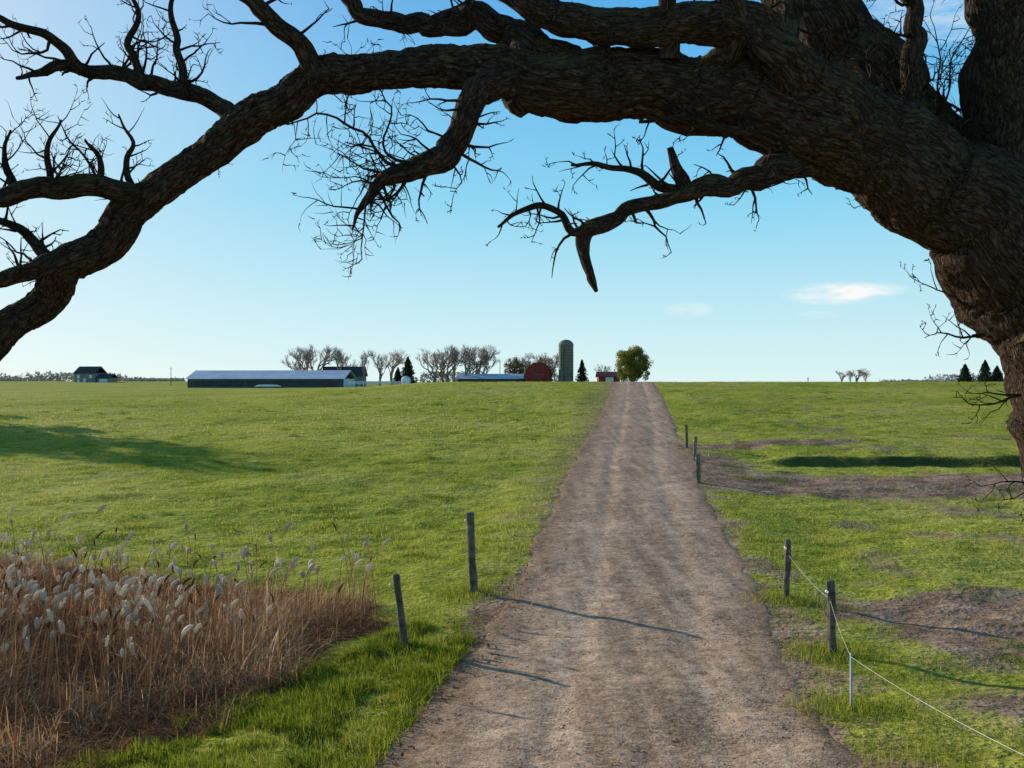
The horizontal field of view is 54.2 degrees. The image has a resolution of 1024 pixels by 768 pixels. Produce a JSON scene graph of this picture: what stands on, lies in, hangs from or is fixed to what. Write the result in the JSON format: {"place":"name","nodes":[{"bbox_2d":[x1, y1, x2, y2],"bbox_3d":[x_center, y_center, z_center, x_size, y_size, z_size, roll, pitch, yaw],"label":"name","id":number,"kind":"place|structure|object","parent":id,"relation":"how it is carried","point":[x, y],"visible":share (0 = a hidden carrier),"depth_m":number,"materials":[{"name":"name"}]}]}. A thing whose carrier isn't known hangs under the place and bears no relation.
{"place":"outdoors","nodes":[
{"label":"outdoors","id":0,"kind":"place"},
{"bbox_2d":[255,385,280,387],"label":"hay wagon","id":1,"kind":"object","parent":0,"point":[261,386],"visible":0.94,"depth_m":214.63,"materials":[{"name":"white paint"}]},
{"bbox_2d":[0,0,1004,381],"label":"sky","id":2,"kind":"structure","parent":0,"point":[224,276],"materials":[{"name":"blue"}]},
{"bbox_2d":[0,381,1023,767],"bbox_3d":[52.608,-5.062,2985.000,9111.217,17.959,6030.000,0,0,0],"label":"pasture ground","id":3,"kind":"structure","parent":0,"point":[942,621],"depth_m":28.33,"materials":[{"name":"green plant"}]},
{"bbox_2d":[73,366,107,381],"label":"farmhouse","id":4,"kind":"object","parent":3,"relation":"on","point":[86,373],"visible":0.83,"depth_m":380.52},
{"bbox_2d":[96,374,117,381],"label":"garage","id":5,"kind":"structure","parent":3,"relation":"on","point":[107,377],"depth_m":380.76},
{"bbox_2d":[0,504,390,741],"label":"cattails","id":6,"kind":"object","parent":3,"relation":"on","point":[32,586],"visible":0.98,"depth_m":13.22,"materials":[{"name":"beige plant"}]},
{"bbox_2d":[0,548,408,767],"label":"dry reeds","id":7,"kind":"object","parent":3,"relation":"on","point":[287,617],"visible":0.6,"depth_m":12.60,"materials":[{"name":"brown plant"}]},
{"bbox_2d":[185,370,356,387],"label":"dairy barn","id":8,"kind":"structure","parent":3,"relation":"on","point":[254,378],"depth_m":251.06,"materials":[{"name":"white paint"}]},
{"bbox_2d":[279,348,307,369],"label":"bare tree","id":9,"kind":"object","parent":3,"relation":"on","point":[298,361],"visible":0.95,"depth_m":269.81,"materials":[{"name":"brown plant"}]},
{"bbox_2d":[293,344,316,369],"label":"bare tree","id":10,"kind":"object","parent":3,"relation":"on","point":[305,358],"visible":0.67,"depth_m":274.59,"materials":[{"name":"brown plant"}]},
{"bbox_2d":[303,344,344,369],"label":"bare tree","id":11,"kind":"object","parent":3,"relation":"on","point":[325,360],"visible":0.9,"depth_m":272.13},
{"bbox_2d":[195,512,477,687],"bbox_3d":[-1.672,3.006,13.593,0.862,1.716,6.859,0,0,23],"label":"wire fence","id":12,"kind":"object","parent":3,"relation":"on","point":[470,533],"visible":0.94,"depth_m":16.72,"materials":[{"name":"brown wood"}]},
{"bbox_2d":[328,346,345,369],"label":"bare tree","id":13,"kind":"object","parent":3,"relation":"on","point":[338,358],"visible":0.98,"depth_m":267.45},
{"bbox_2d":[322,367,367,385],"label":"farmhouse","id":14,"kind":"object","parent":3,"relation":"on","point":[357,372],"visible":0.27,"depth_m":270.56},
{"bbox_2d":[339,351,356,366],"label":"bare tree","id":15,"kind":"object","parent":3,"relation":"on","point":[346,360],"visible":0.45,"depth_m":273.96,"materials":[{"name":"brown plant"}]},
{"bbox_2d":[358,351,369,386],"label":"bare tree","id":16,"kind":"object","parent":3,"relation":"on","point":[364,360],"visible":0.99,"depth_m":261.97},
{"bbox_2d":[348,381,408,386],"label":"board fence","id":17,"kind":"object","parent":3,"relation":"on","point":[377,382],"visible":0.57,"depth_m":244.87,"materials":[{"name":"white paint"}]},
{"bbox_2d":[368,349,389,385],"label":"bare tree","id":18,"kind":"object","parent":3,"relation":"on","point":[379,368],"visible":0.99,"depth_m":269.79,"materials":[{"name":"plant"}]},
{"bbox_2d":[379,349,410,384],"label":"bare tree","id":19,"kind":"object","parent":3,"relation":"on","point":[398,359],"visible":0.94,"depth_m":274.58,"materials":[{"name":"brown plant"}]},
{"bbox_2d":[392,367,401,384],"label":"spruce tree","id":20,"kind":"object","parent":3,"relation":"on","point":[397,374],"visible":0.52,"depth_m":255.57,"materials":[{"name":"green plant"}]},
{"bbox_2d":[401,376,410,382],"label":"milk tank","id":21,"kind":"object","parent":3,"relation":"on","point":[405,378],"visible":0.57,"depth_m":247.17,"materials":[{"name":"white metal"}]},
{"bbox_2d":[397,357,417,383],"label":"spruce tree","id":22,"kind":"object","parent":3,"relation":"on","point":[407,370],"visible":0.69,"depth_m":251.40,"materials":[{"name":"green plant"}]},
{"bbox_2d":[416,348,448,381],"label":"bare tree","id":23,"kind":"object","parent":3,"relation":"on","point":[426,360],"visible":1,"depth_m":261.47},
{"bbox_2d":[430,346,459,381],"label":"bare tree","id":24,"kind":"object","parent":3,"relation":"on","point":[442,375],"visible":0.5,"depth_m":267.54,"materials":[{"name":"brown plant"}]},
{"bbox_2d":[430,350,464,381],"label":"bare tree","id":25,"kind":"object","parent":3,"relation":"on","point":[446,375],"visible":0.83,"depth_m":265.25,"materials":[{"name":"plant"}]},
{"bbox_2d":[445,344,459,380],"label":"bare tree","id":26,"kind":"object","parent":3,"relation":"on","point":[455,367],"visible":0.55,"depth_m":269.47,"materials":[{"name":"brown plant"}]},
{"bbox_2d":[457,345,478,374],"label":"bare tree","id":27,"kind":"object","parent":3,"relation":"on","point":[466,355],"visible":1,"depth_m":258.05,"materials":[{"name":"plant"}]},
{"bbox_2d":[466,347,486,373],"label":"bare tree","id":28,"kind":"object","parent":3,"relation":"on","point":[472,364],"visible":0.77,"depth_m":261.37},
{"bbox_2d":[464,344,501,373],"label":"bare tree","id":29,"kind":"object","parent":3,"relation":"on","point":[477,371],"visible":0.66,"depth_m":263.57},
{"bbox_2d":[475,345,499,373],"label":"bare tree","id":30,"kind":"object","parent":3,"relation":"on","point":[487,363],"visible":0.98,"depth_m":261.45,"materials":[{"name":"plant"}]},
{"bbox_2d":[456,374,524,381],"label":"machine shed","id":31,"kind":"structure","parent":3,"relation":"on","point":[491,377],"depth_m":255.50,"materials":[{"name":"metal"}]},
{"bbox_2d":[0,369,1002,381],"bbox_3d":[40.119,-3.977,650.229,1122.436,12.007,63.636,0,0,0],"label":"distant tree line","id":32,"kind":"object","parent":3,"relation":"on","point":[52,377],"visible":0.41,"depth_m":633.83,"materials":[{"name":"brown plant"}]},
{"bbox_2d":[0,0,1023,524],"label":"oak tree","id":33,"kind":"object","parent":3,"relation":"on","point":[842,96],"visible":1,"depth_m":6.52,"materials":[{"name":"brown plant"}]},
{"bbox_2d":[503,357,523,373],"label":"bare tree","id":34,"kind":"object","parent":3,"relation":"on","point":[513,368],"visible":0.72,"depth_m":274.00,"materials":[{"name":"brown plant"}]},
{"bbox_2d":[518,359,530,373],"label":"maple tree","id":35,"kind":"object","parent":3,"relation":"on","point":[529,362],"visible":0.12,"depth_m":279.60,"materials":[{"name":"brown plant"}]},
{"bbox_2d":[515,353,534,373],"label":"bare tree","id":36,"kind":"object","parent":3,"relation":"on","point":[525,361],"visible":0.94,"depth_m":274.41,"materials":[{"name":"plant"}]},
{"bbox_2d":[524,362,551,381],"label":"red barn","id":37,"kind":"structure","parent":3,"relation":"on","point":[537,372],"depth_m":252.00,"materials":[{"name":"red wood"}]},
{"bbox_2d":[533,368,542,381],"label":"doors","id":38,"kind":"structure","parent":37,"relation":"in","point":[536,378],"depth_m":251.89,"materials":[{"name":"brown wood"}]},
{"bbox_2d":[531,353,548,362],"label":"bare tree","id":39,"kind":"object","parent":3,"relation":"on","point":[541,358],"visible":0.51,"depth_m":284.54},
{"bbox_2d":[536,356,556,374],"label":"maple tree","id":40,"kind":"object","parent":3,"relation":"on","point":[549,366],"visible":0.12,"depth_m":289.38,"materials":[{"name":"brown plant"}]},
{"bbox_2d":[539,352,558,372],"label":"bare tree","id":41,"kind":"object","parent":3,"relation":"on","point":[555,362],"visible":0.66,"depth_m":279.50,"materials":[{"name":"plant"}]},
{"bbox_2d":[558,340,573,381],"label":"silo","id":42,"kind":"object","parent":3,"relation":"on","point":[565,361],"visible":0.94,"depth_m":248.26,"materials":[{"name":"concrete"}]},
{"bbox_2d":[575,359,588,381],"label":"spruce tree","id":43,"kind":"object","parent":3,"relation":"on","point":[581,377],"visible":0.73,"depth_m":254.49,"materials":[{"name":"green plant"}]},
{"bbox_2d":[594,364,611,371],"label":"bare tree","id":44,"kind":"object","parent":3,"relation":"on","point":[605,369],"visible":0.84,"depth_m":280.62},
{"bbox_2d":[595,372,619,381],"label":"red shed","id":45,"kind":"structure","parent":3,"relation":"on","point":[606,376],"depth_m":252.00,"materials":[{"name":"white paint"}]},
{"bbox_2d":[287,538,946,767],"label":"weeds","id":46,"kind":"object","parent":3,"relation":"on","point":[462,679],"visible":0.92,"depth_m":11.68,"materials":[{"name":"green plant"}]},
{"bbox_2d":[614,345,653,381],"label":"willow tree","id":47,"kind":"object","parent":3,"relation":"on","point":[635,362],"visible":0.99,"depth_m":176.98,"materials":[{"name":"green plant"}]},
{"bbox_2d":[390,425,1023,755],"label":"wire fence","id":48,"kind":"object","parent":3,"relation":"on","point":[831,615],"visible":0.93,"depth_m":12.88,"materials":[{"name":"brown wood"}]},
{"bbox_2d":[835,370,845,381],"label":"bare tree","id":49,"kind":"object","parent":3,"relation":"on","point":[842,376],"visible":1,"depth_m":419.76,"materials":[{"name":"plant"}]},
{"bbox_2d":[845,371,853,381],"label":"bare tree","id":50,"kind":"object","parent":3,"relation":"on","point":[850,376],"visible":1,"depth_m":424.51,"materials":[{"name":"brown plant"}]},
{"bbox_2d":[848,369,869,381],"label":"bare tree","id":51,"kind":"object","parent":3,"relation":"on","point":[857,378],"visible":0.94,"depth_m":428.26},
{"bbox_2d":[861,371,872,381],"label":"bare tree","id":52,"kind":"object","parent":3,"relation":"on","point":[865,377],"visible":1,"depth_m":424.91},
{"bbox_2d":[956,364,975,381],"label":"spruce tree","id":53,"kind":"object","parent":3,"relation":"on","point":[965,375],"visible":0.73,"depth_m":378.95,"materials":[{"name":"green plant"}]},
{"bbox_2d":[975,360,994,381],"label":"spruce tree","id":54,"kind":"object","parent":3,"relation":"on","point":[985,373],"visible":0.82,"depth_m":369.17,"materials":[{"name":"green plant"}]},
{"bbox_2d":[991,365,1003,381],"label":"spruce tree","id":55,"kind":"object","parent":3,"relation":"on","point":[997,373],"visible":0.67,"depth_m":374.02,"materials":[{"name":"green plant"}]},
{"bbox_2d":[374,382,854,767],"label":"gravel road","id":56,"kind":"structure","parent":0,"point":[630,459],"depth_m":13.06,"materials":[{"name":"gravel"}]}
]}

